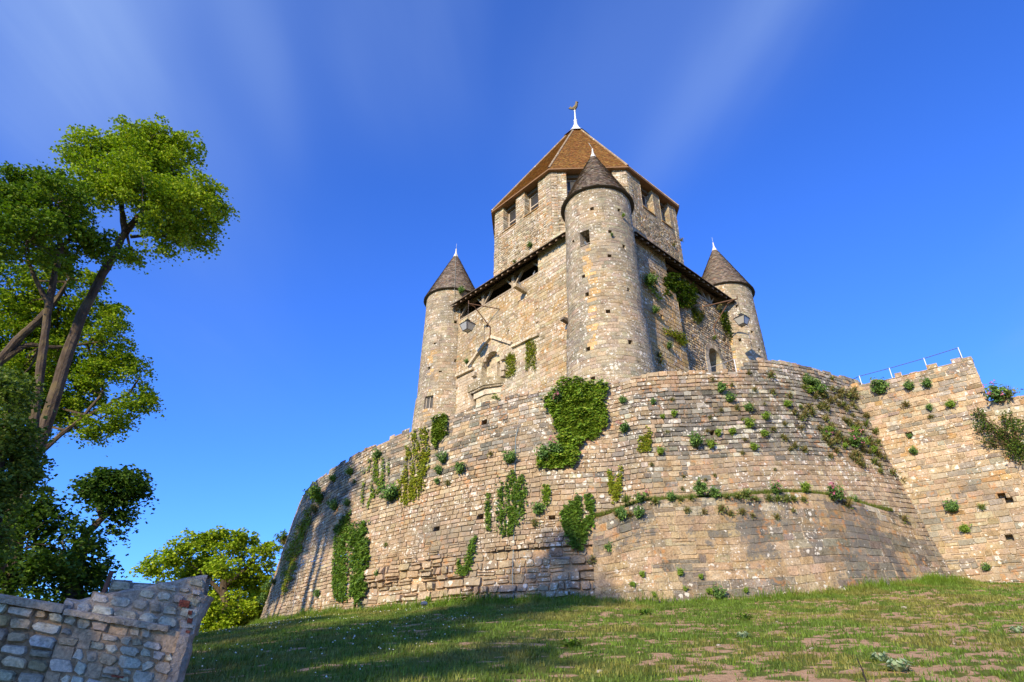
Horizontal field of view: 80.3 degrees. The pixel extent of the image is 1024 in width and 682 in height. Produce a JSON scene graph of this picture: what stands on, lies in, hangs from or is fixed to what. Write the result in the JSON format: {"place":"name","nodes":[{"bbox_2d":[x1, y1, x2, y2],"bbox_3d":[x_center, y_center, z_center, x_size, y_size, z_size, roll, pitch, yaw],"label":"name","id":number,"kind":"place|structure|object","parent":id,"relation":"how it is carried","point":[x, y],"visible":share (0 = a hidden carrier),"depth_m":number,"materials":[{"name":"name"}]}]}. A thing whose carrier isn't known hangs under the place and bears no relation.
{"place":"outdoors","nodes":[
{"label":"outdoors","id":0,"kind":"place"},
{"bbox_2d":[0,0,1023,629],"label":"sky","id":1,"kind":"structure","parent":0,"point":[859,164],"materials":[{"name":"blue"}]},
{"bbox_2d":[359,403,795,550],"bbox_3d":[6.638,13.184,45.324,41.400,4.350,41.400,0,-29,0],"label":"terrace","id":2,"kind":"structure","parent":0,"point":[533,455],"depth_m":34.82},
{"bbox_2d":[411,101,767,533],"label":"keep tower","id":3,"kind":"structure","parent":2,"relation":"on","point":[572,306],"depth_m":45.82,"materials":[{"name":"stone"}]},
{"bbox_2d":[459,300,499,336],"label":"wall lantern","id":4,"kind":"object","parent":3,"relation":"attached to","point":[467,325],"depth_m":45.80,"materials":[{"name":"metal"}]},
{"bbox_2d":[505,352,515,378],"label":"ivy","id":5,"kind":"object","parent":3,"relation":"attached to","point":[509,362],"visible":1,"depth_m":43.97,"materials":[{"name":"green plant"}]},
{"bbox_2d":[525,340,536,370],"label":"ivy","id":6,"kind":"object","parent":3,"relation":"attached to","point":[529,355],"visible":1,"depth_m":42.63,"materials":[{"name":"green plant"}]},
{"bbox_2d":[643,274,662,299],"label":"ivy","id":7,"kind":"object","parent":3,"relation":"attached to","point":[653,290],"visible":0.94,"depth_m":42.16,"materials":[{"name":"green plant"}]},
{"bbox_2d":[647,272,660,285],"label":"leafy wall plant","id":8,"kind":"object","parent":3,"relation":"attached to","point":[652,280],"visible":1,"depth_m":42.01,"materials":[{"name":"green plant"}]},
{"bbox_2d":[662,326,688,345],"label":"ivy","id":9,"kind":"object","parent":3,"relation":"attached to","point":[679,335],"visible":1,"depth_m":42.23,"materials":[{"name":"green plant"}]},
{"bbox_2d":[663,272,700,307],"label":"ivy","id":10,"kind":"object","parent":3,"relation":"attached to","point":[675,284],"visible":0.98,"depth_m":45.83,"materials":[{"name":"green plant"}]},
{"bbox_2d":[691,306,705,323],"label":"ivy","id":11,"kind":"object","parent":3,"relation":"attached to","point":[695,312],"visible":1,"depth_m":46.69,"materials":[{"name":"green plant"}]},
{"bbox_2d":[704,343,725,372],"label":"arched doorway","id":12,"kind":"structure","parent":3,"relation":"in","point":[714,356],"depth_m":47.04,"materials":[{"name":"stone"}]},
{"bbox_2d":[703,296,749,334],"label":"wall lantern","id":13,"kind":"object","parent":3,"relation":"attached to","point":[741,320],"depth_m":46.36,"materials":[{"name":"metal"}]},
{"bbox_2d":[719,308,737,339],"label":"ivy","id":14,"kind":"object","parent":3,"relation":"attached to","point":[726,315],"visible":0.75,"depth_m":49.77,"materials":[{"name":"green plant"}]},
{"bbox_2d":[183,487,1023,681],"bbox_3d":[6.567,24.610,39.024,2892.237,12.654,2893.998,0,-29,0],"label":"hillside","id":15,"kind":"structure","parent":0,"point":[724,675],"depth_m":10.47,"materials":[{"name":"green plant"}]},
{"bbox_2d":[0,361,58,577],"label":"willow tree","id":16,"kind":"object","parent":15,"relation":"on","point":[22,458],"visible":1,"depth_m":14.77,"materials":[{"name":"green plant"}]},
{"bbox_2d":[0,160,122,587],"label":"maple tree","id":17,"kind":"object","parent":15,"relation":"on","point":[28,194],"visible":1,"depth_m":20.98,"materials":[{"name":"green plant"}]},
{"bbox_2d":[0,464,159,603],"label":"chestnut tree","id":18,"kind":"object","parent":15,"relation":"on","point":[73,572],"visible":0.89,"depth_m":16.91,"materials":[{"name":"green plant"}]},
{"bbox_2d":[0,241,165,457],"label":"maple tree","id":19,"kind":"object","parent":15,"relation":"on","point":[21,319],"visible":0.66,"depth_m":24.85,"materials":[{"name":"green plant"}]},
{"bbox_2d":[0,575,213,681],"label":"rubble wall","id":20,"kind":"structure","parent":15,"relation":"on","point":[149,633],"depth_m":7.84,"materials":[{"name":"stone"}]},
{"bbox_2d":[102,571,113,592],"bbox_3d":[-5.622,3.532,8.311,0.088,0.734,0.059,0,-29,0],"label":"iron post","id":21,"kind":"object","parent":20,"relation":"attached to","point":[107,582],"visible":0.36,"depth_m":8.41,"materials":[{"name":"metal"}]},
{"bbox_2d":[0,112,239,576],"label":"maple tree","id":22,"kind":"object","parent":15,"relation":"on","point":[145,162],"visible":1,"depth_m":24.39,"materials":[{"name":"green plant"}]},
{"bbox_2d":[108,579,155,592],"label":"garden wall","id":23,"kind":"structure","parent":15,"relation":"on","point":[117,585],"depth_m":9.60,"materials":[{"name":"stone"}]},
{"bbox_2d":[125,523,283,632],"bbox_3d":[-19.068,16.280,39.177,7.938,8.590,8.022,-6,-29,11],"label":"lime tree","id":24,"kind":"object","parent":15,"relation":"on","point":[230,606],"visible":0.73,"depth_m":38.90,"materials":[{"name":"green plant"}]},
{"bbox_2d":[197,605,504,676],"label":"daisies","id":25,"kind":"object","parent":15,"relation":"on","point":[335,640],"visible":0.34,"depth_m":13.71,"materials":[{"name":"white plant"}]},
{"bbox_2d":[559,637,583,647],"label":"broad leaf weed","id":26,"kind":"object","parent":15,"relation":"on","point":[572,643],"visible":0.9,"depth_m":11.09,"materials":[{"name":"green plant"}]},
{"bbox_2d":[260,357,952,620],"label":"rampart wall","id":27,"kind":"structure","parent":15,"relation":"on","point":[820,541],"depth_m":25.20,"materials":[{"name":"stone"}]},
{"bbox_2d":[256,589,267,603],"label":"leafy wall plant","id":28,"kind":"object","parent":27,"relation":"attached to","point":[262,599],"visible":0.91,"depth_m":35.27,"materials":[{"name":"green plant"}]},
{"bbox_2d":[261,578,271,590],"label":"leafy wall plant","id":29,"kind":"object","parent":27,"relation":"attached to","point":[266,587],"visible":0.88,"depth_m":35.51,"materials":[{"name":"green plant"}]},
{"bbox_2d":[273,529,287,542],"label":"leafy wall plant","id":30,"kind":"object","parent":27,"relation":"attached to","point":[284,535],"visible":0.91,"depth_m":37.28,"materials":[{"name":"green plant"}]},
{"bbox_2d":[279,549,288,601],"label":"ivy","id":31,"kind":"object","parent":27,"relation":"attached to","point":[284,569],"visible":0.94,"depth_m":32.33,"materials":[{"name":"green plant"}]},
{"bbox_2d":[280,508,311,594],"bbox_3d":[-11.708,11.153,32.435,0.780,4.672,4.365,17,-33,-27],"label":"ivy","id":32,"kind":"object","parent":27,"relation":"attached to","point":[289,557],"visible":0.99,"depth_m":31.95,"materials":[{"name":"green plant"}]},
{"bbox_2d":[306,503,318,513],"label":"dry tuft","id":33,"kind":"object","parent":27,"relation":"attached to","point":[312,508],"visible":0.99,"depth_m":31.97,"materials":[{"name":"green plant"}]},
{"bbox_2d":[302,481,323,503],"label":"bright wall plant","id":34,"kind":"object","parent":27,"relation":"attached to","point":[316,495],"visible":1,"depth_m":31.93,"materials":[{"name":"green plant"}]},
{"bbox_2d":[326,498,338,509],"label":"leafy wall plant","id":35,"kind":"object","parent":27,"relation":"attached to","point":[333,504],"visible":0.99,"depth_m":30.04,"materials":[{"name":"green plant"}]},
{"bbox_2d":[330,509,350,601],"bbox_3d":[-7.831,9.759,27.775,0.594,4.269,2.760,18,-33,-29],"label":"ivy","id":36,"kind":"object","parent":27,"relation":"attached to","point":[338,557],"visible":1,"depth_m":27.59,"materials":[{"name":"green plant"}]},
{"bbox_2d":[344,465,353,475],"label":"bright wall plant","id":37,"kind":"object","parent":27,"relation":"attached to","point":[349,470],"visible":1,"depth_m":30.69,"materials":[{"name":"green plant"}]},
{"bbox_2d":[347,520,370,604],"bbox_3d":[-6.949,9.732,26.915,2.284,3.801,0.559,-25,-38,38],"label":"ivy","id":38,"kind":"object","parent":27,"relation":"attached to","point":[355,580],"visible":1,"depth_m":26.77,"materials":[{"name":"green plant"}]},
{"bbox_2d":[360,455,389,508],"bbox_3d":[-6.730,6.670,29.093,2.284,2.831,0.461,-20,-35,33],"label":"ivy","id":39,"kind":"object","parent":27,"relation":"attached to","point":[374,480],"visible":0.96,"depth_m":28.99,"materials":[{"name":"green plant"}]},
{"bbox_2d":[371,448,381,458],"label":"leafy wall plant","id":40,"kind":"object","parent":27,"relation":"attached to","point":[377,453],"visible":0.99,"depth_m":29.73,"materials":[{"name":"green plant"}]},
{"bbox_2d":[377,478,398,501],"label":"leafy wall plant","id":41,"kind":"object","parent":27,"relation":"attached to","point":[390,494],"visible":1,"depth_m":27.43,"materials":[{"name":"green plant"}]},
{"bbox_2d":[396,426,429,506],"bbox_3d":[-4.531,5.725,27.959,1.937,3.905,0.567,-17,-33,28],"label":"ivy","id":42,"kind":"object","parent":27,"relation":"attached to","point":[415,479],"visible":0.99,"depth_m":27.77,"materials":[{"name":"green plant"}]},
{"bbox_2d":[432,464,441,474],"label":"leafy wall plant","id":43,"kind":"object","parent":27,"relation":"attached to","point":[437,469],"visible":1,"depth_m":26.91,"materials":[{"name":"green plant"}]},
{"bbox_2d":[430,412,448,447],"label":"ivy","id":44,"kind":"object","parent":27,"relation":"attached to","point":[436,428],"visible":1,"depth_m":28.32,"materials":[{"name":"green plant"}]},
{"bbox_2d":[435,450,446,462],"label":"leafy wall plant","id":45,"kind":"object","parent":27,"relation":"attached to","point":[442,458],"visible":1,"depth_m":27.13,"materials":[{"name":"green plant"}]},
{"bbox_2d":[451,461,464,473],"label":"leafy wall plant","id":46,"kind":"object","parent":27,"relation":"attached to","point":[460,467],"visible":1,"depth_m":26.36,"materials":[{"name":"green plant"}]},
{"bbox_2d":[454,533,476,575],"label":"ivy","id":47,"kind":"object","parent":27,"relation":"attached to","point":[466,566],"visible":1,"depth_m":24.07,"materials":[{"name":"green plant"}]},
{"bbox_2d":[484,493,491,529],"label":"ivy","id":48,"kind":"object","parent":27,"relation":"attached to","point":[486,513],"visible":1,"depth_m":24.92,"materials":[{"name":"green plant"}]},
{"bbox_2d":[501,449,516,463],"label":"leafy wall plant","id":49,"kind":"object","parent":27,"relation":"attached to","point":[509,459],"visible":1,"depth_m":25.77,"materials":[{"name":"green plant"}]},
{"bbox_2d":[494,469,527,536],"bbox_3d":[-0.078,6.579,24.837,1.509,2.883,0.414,-8,-30,15],"label":"ivy","id":50,"kind":"object","parent":27,"relation":"attached to","point":[511,518],"visible":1,"depth_m":24.82,"materials":[{"name":"green plant"}]},
{"bbox_2d":[512,429,517,598],"bbox_3d":[0.118,6.765,24.664,0.136,7.206,0.817,-6,-29,11],"label":"cable","id":51,"kind":"object","parent":27,"relation":"attached to","point":[513,529],"visible":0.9,"depth_m":24.03,"materials":[{"name":"paint"}]},
{"bbox_2d":[531,501,545,514],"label":"leafy wall plant","id":52,"kind":"object","parent":27,"relation":"attached to","point":[538,509],"visible":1,"depth_m":24.25,"materials":[{"name":"green plant"}]},
{"bbox_2d":[533,443,550,459],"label":"leafy wall plant","id":53,"kind":"object","parent":27,"relation":"attached to","point":[543,453],"visible":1,"depth_m":25.40,"materials":[{"name":"green plant"}]},
{"bbox_2d":[540,484,550,504],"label":"ivy","id":54,"kind":"object","parent":27,"relation":"attached to","point":[546,493],"visible":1,"depth_m":24.67,"materials":[{"name":"green plant"}]},
{"bbox_2d":[544,435,565,455],"bbox_3d":[1.764,4.425,25.502,0.904,0.982,0.822,8,-30,-14],"label":"valerian","id":55,"kind":"object","parent":27,"relation":"attached to","point":[554,447],"visible":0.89,"depth_m":25.35,"materials":[{"name":"green plant"}]},
{"bbox_2d":[548,388,562,403],"bbox_3d":[1.930,2.455,26.857,0.707,0.688,0.706,-20,-35,32],"label":"valerian","id":56,"kind":"object","parent":27,"relation":"attached to","point":[556,397],"visible":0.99,"depth_m":26.82,"materials":[{"name":"green plant"}]},
{"bbox_2d":[536,375,608,468],"bbox_3d":[2.625,3.370,26.153,3.303,4.418,0.849,-4,-29,7],"label":"ivy","id":57,"kind":"object","parent":27,"relation":"attached to","point":[572,431],"visible":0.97,"depth_m":26.23,"materials":[{"name":"green plant"}]},
{"bbox_2d":[559,492,594,550],"bbox_3d":[2.564,7.028,23.704,1.482,2.297,0.375,-3,-29,7],"label":"ivy","id":58,"kind":"object","parent":27,"relation":"attached to","point":[570,522],"visible":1,"depth_m":23.73,"materials":[{"name":"green plant"}]},
{"bbox_2d":[606,466,622,503],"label":"ivy","id":59,"kind":"object","parent":27,"relation":"attached to","point":[617,493],"visible":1,"depth_m":24.30,"materials":[{"name":"green plant"}]},
{"bbox_2d":[615,506,628,520],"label":"leafy wall plant","id":60,"kind":"object","parent":27,"relation":"attached to","point":[622,513],"visible":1,"depth_m":23.06,"materials":[{"name":"green plant"}]},
{"bbox_2d":[616,420,629,432],"bbox_3d":[4.721,3.634,25.637,0.552,0.540,0.588,-12,-31,21],"label":"valerian","id":61,"kind":"object","parent":27,"relation":"attached to","point":[623,427],"visible":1,"depth_m":25.59,"materials":[{"name":"green plant"}]},
{"bbox_2d":[620,493,634,506],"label":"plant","id":62,"kind":"object","parent":27,"relation":"on","point":[625,498],"visible":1,"depth_m":23.45,"materials":[{"name":"green plant"}]},
{"bbox_2d":[632,504,644,517],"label":"leafy wall plant","id":63,"kind":"object","parent":27,"relation":"attached to","point":[638,512],"visible":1,"depth_m":23.04,"materials":[{"name":"green plant"}]},
{"bbox_2d":[633,489,648,502],"bbox_3d":[4.962,5.987,23.401,0.616,0.493,0.539,2,-29,-2],"label":"valerian","id":64,"kind":"object","parent":27,"relation":"attached to","point":[639,497],"visible":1,"depth_m":23.34,"materials":[{"name":"green plant"}]},
{"bbox_2d":[636,425,652,451],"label":"ivy","id":65,"kind":"object","parent":27,"relation":"attached to","point":[644,447],"visible":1,"depth_m":25.26,"materials":[{"name":"green plant"}]},
{"bbox_2d":[666,490,678,500],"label":"leafy wall plant","id":66,"kind":"object","parent":27,"relation":"attached to","point":[670,496],"visible":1,"depth_m":23.33,"materials":[{"name":"green plant"}]},
{"bbox_2d":[688,431,704,446],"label":"leafy wall plant","id":67,"kind":"object","parent":27,"relation":"attached to","point":[696,441],"visible":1,"depth_m":25.07,"materials":[{"name":"green plant"}]},
{"bbox_2d":[693,477,708,495],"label":"leafy wall plant","id":68,"kind":"object","parent":27,"relation":"attached to","point":[700,488],"visible":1,"depth_m":23.44,"materials":[{"name":"green plant"}]},
{"bbox_2d":[705,438,718,447],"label":"bright wall plant","id":69,"kind":"object","parent":27,"relation":"attached to","point":[710,443],"visible":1,"depth_m":25.16,"materials":[{"name":"green plant"}]},
{"bbox_2d":[708,485,721,497],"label":"leafy wall plant","id":70,"kind":"object","parent":27,"relation":"attached to","point":[714,492],"visible":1,"depth_m":23.43,"materials":[{"name":"green plant"}]},
{"bbox_2d":[713,584,726,598],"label":"leafy wall plant","id":71,"kind":"object","parent":27,"relation":"attached to","point":[718,593],"visible":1,"depth_m":21.34,"materials":[{"name":"green plant"}]},
{"bbox_2d":[715,380,727,392],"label":"leafy wall plant","id":72,"kind":"object","parent":27,"relation":"attached to","point":[721,387],"visible":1,"depth_m":26.87,"materials":[{"name":"green plant"}]},
{"bbox_2d":[717,503,727,513],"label":"dry tuft","id":73,"kind":"object","parent":27,"relation":"attached to","point":[721,507],"visible":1,"depth_m":23.15,"materials":[{"name":"brown plant"}]},
{"bbox_2d":[725,391,736,401],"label":"leafy wall plant","id":74,"kind":"object","parent":27,"relation":"attached to","point":[730,398],"visible":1,"depth_m":26.67,"materials":[{"name":"green plant"}]},
{"bbox_2d":[739,488,753,501],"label":"grass tuft","id":75,"kind":"object","parent":27,"relation":"on","point":[746,493],"visible":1,"depth_m":23.59,"materials":[{"name":"green plant"}]},
{"bbox_2d":[742,416,755,427],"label":"bright wall plant","id":76,"kind":"object","parent":27,"relation":"attached to","point":[749,423],"visible":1,"depth_m":26.09,"materials":[{"name":"green plant"}]},
{"bbox_2d":[743,401,754,411],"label":"leafy wall plant","id":77,"kind":"object","parent":27,"relation":"attached to","point":[748,407],"visible":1,"depth_m":26.61,"materials":[{"name":"green plant"}]},
{"bbox_2d":[761,411,772,420],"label":"bright wall plant","id":78,"kind":"object","parent":27,"relation":"attached to","point":[765,415],"visible":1,"depth_m":26.54,"materials":[{"name":"green plant"}]},
{"bbox_2d":[769,479,786,492],"bbox_3d":[10.430,5.710,23.889,0.602,0.548,0.696,14,-32,-23],"label":"valerian","id":79,"kind":"object","parent":27,"relation":"attached to","point":[775,487],"visible":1,"depth_m":23.88,"materials":[{"name":"green plant"}]},
{"bbox_2d":[781,491,790,502],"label":"grass tuft","id":80,"kind":"object","parent":27,"relation":"on","point":[786,497],"visible":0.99,"depth_m":23.82,"materials":[{"name":"green plant"}]},
{"bbox_2d":[799,480,812,492],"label":"bright wall plant","id":81,"kind":"object","parent":27,"relation":"attached to","point":[805,486],"visible":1,"depth_m":24.28,"materials":[{"name":"green plant"}]},
{"bbox_2d":[802,373,813,384],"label":"leafy wall plant","id":82,"kind":"object","parent":27,"relation":"attached to","point":[807,379],"visible":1,"depth_m":28.93,"materials":[{"name":"green plant"}]},
{"bbox_2d":[814,379,829,393],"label":"leafy wall plant","id":83,"kind":"object","parent":27,"relation":"attached to","point":[818,388],"visible":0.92,"depth_m":28.89,"materials":[{"name":"green plant"}]},
{"bbox_2d":[827,482,845,499],"bbox_3d":[13.006,6.091,24.545,1.004,0.866,0.715,12,-31,-20],"label":"valerian","id":84,"kind":"object","parent":27,"relation":"attached to","point":[833,493],"visible":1,"depth_m":24.43,"materials":[{"name":"green plant"}]},
{"bbox_2d":[839,497,857,508],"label":"dry tuft","id":85,"kind":"object","parent":27,"relation":"attached to","point":[847,502],"visible":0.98,"depth_m":24.60,"materials":[{"name":"brown plant"}]},
{"bbox_2d":[844,387,857,400],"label":"dry tuft","id":86,"kind":"object","parent":27,"relation":"attached to","point":[849,395],"visible":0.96,"depth_m":30.21,"materials":[{"name":"green plant"}]},
{"bbox_2d":[848,428,865,447],"bbox_3d":[15.706,4.418,27.675,0.820,0.879,0.970,13,-31,-22],"label":"valerian","id":87,"kind":"object","parent":27,"relation":"attached to","point":[856,440],"visible":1,"depth_m":27.64,"materials":[{"name":"green plant"}]},
{"bbox_2d":[735,631,753,637],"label":"broad leaf weed","id":88,"kind":"object","parent":15,"relation":"on","point":[739,634],"visible":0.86,"depth_m":12.15,"materials":[{"name":"green plant"}]},
{"bbox_2d":[736,612,755,619],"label":"broad leaf weed","id":89,"kind":"object","parent":15,"relation":"on","point":[744,615],"visible":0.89,"depth_m":15.32,"materials":[{"name":"green plant"}]},
{"bbox_2d":[872,651,892,660],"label":"broad leaf weed","id":90,"kind":"object","parent":15,"relation":"on","point":[882,657],"visible":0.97,"depth_m":9.40,"materials":[{"name":"green plant"}]},
{"bbox_2d":[878,657,915,671],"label":"broad leaf weed","id":91,"kind":"object","parent":15,"relation":"on","point":[896,665],"visible":0.96,"depth_m":8.60,"materials":[{"name":"green plant"}]},
{"bbox_2d":[850,356,1023,583],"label":"bastion wall","id":92,"kind":"structure","parent":15,"relation":"on","point":[952,460],"depth_m":26.85,"materials":[{"name":"stone"}]},
{"bbox_2d":[869,377,889,394],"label":"leafy wall plant","id":93,"kind":"object","parent":92,"relation":"attached to","point":[879,387],"visible":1,"depth_m":29.89,"materials":[{"name":"green plant"}]},
{"bbox_2d":[852,347,962,384],"bbox_3d":[19.323,2.086,31.377,6.871,1.078,2.100,-22,-36,35],"label":"safety railing","id":94,"kind":"object","parent":92,"relation":"on","point":[910,362],"visible":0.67,"depth_m":30.04,"materials":[{"name":"metal"}]},
{"bbox_2d":[903,379,913,389],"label":"leafy wall plant","id":95,"kind":"object","parent":92,"relation":"attached to","point":[908,385],"visible":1,"depth_m":29.17,"materials":[{"name":"green plant"}]},
{"bbox_2d":[908,445,917,454],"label":"leafy wall plant","id":96,"kind":"object","parent":92,"relation":"attached to","point":[913,451],"visible":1,"depth_m":27.98,"materials":[{"name":"green plant"}]},
{"bbox_2d":[919,376,932,387],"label":"leafy wall plant","id":97,"kind":"object","parent":92,"relation":"attached to","point":[926,382],"visible":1,"depth_m":28.69,"materials":[{"name":"green plant"}]},
{"bbox_2d":[945,399,956,407],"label":"bright wall plant","id":98,"kind":"object","parent":92,"relation":"attached to","point":[950,404],"visible":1,"depth_m":27.81,"materials":[{"name":"green plant"}]},
{"bbox_2d":[943,498,960,512],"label":"leafy wall plant","id":99,"kind":"object","parent":92,"relation":"attached to","point":[952,507],"visible":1,"depth_m":26.25,"materials":[{"name":"green plant"}]},
{"bbox_2d":[957,522,971,532],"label":"bright wall plant","id":100,"kind":"object","parent":92,"relation":"attached to","point":[964,527],"visible":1,"depth_m":25.68,"materials":[{"name":"green plant"}]},
{"bbox_2d":[980,562,990,570],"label":"leafy wall plant","id":101,"kind":"object","parent":92,"relation":"attached to","point":[987,567],"visible":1,"depth_m":24.76,"materials":[{"name":"green plant"}]},
{"bbox_2d":[980,380,1008,402],"bbox_3d":[21.266,2.173,26.707,0.944,1.000,1.113,-15,-32,26],"label":"valerian","id":102,"kind":"object","parent":92,"relation":"attached to","point":[995,392],"visible":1,"depth_m":26.66,"materials":[{"name":"green plant"}]},
{"bbox_2d":[968,407,1023,465],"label":"shrub","id":103,"kind":"object","parent":92,"relation":"attached to","point":[1011,444],"visible":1,"depth_m":25.93,"materials":[{"name":"green plant"}]},
{"bbox_2d":[999,385,1023,402],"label":"grass tuft","id":104,"kind":"object","parent":92,"relation":"attached to","point":[1010,394],"visible":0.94,"depth_m":26.48,"materials":[{"name":"green plant"}]},
{"bbox_2d":[1008,625,1023,632],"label":"broad leaf weed","id":105,"kind":"object","parent":15,"relation":"on","point":[1018,628],"visible":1,"depth_m":12.14,"materials":[{"name":"green plant"}]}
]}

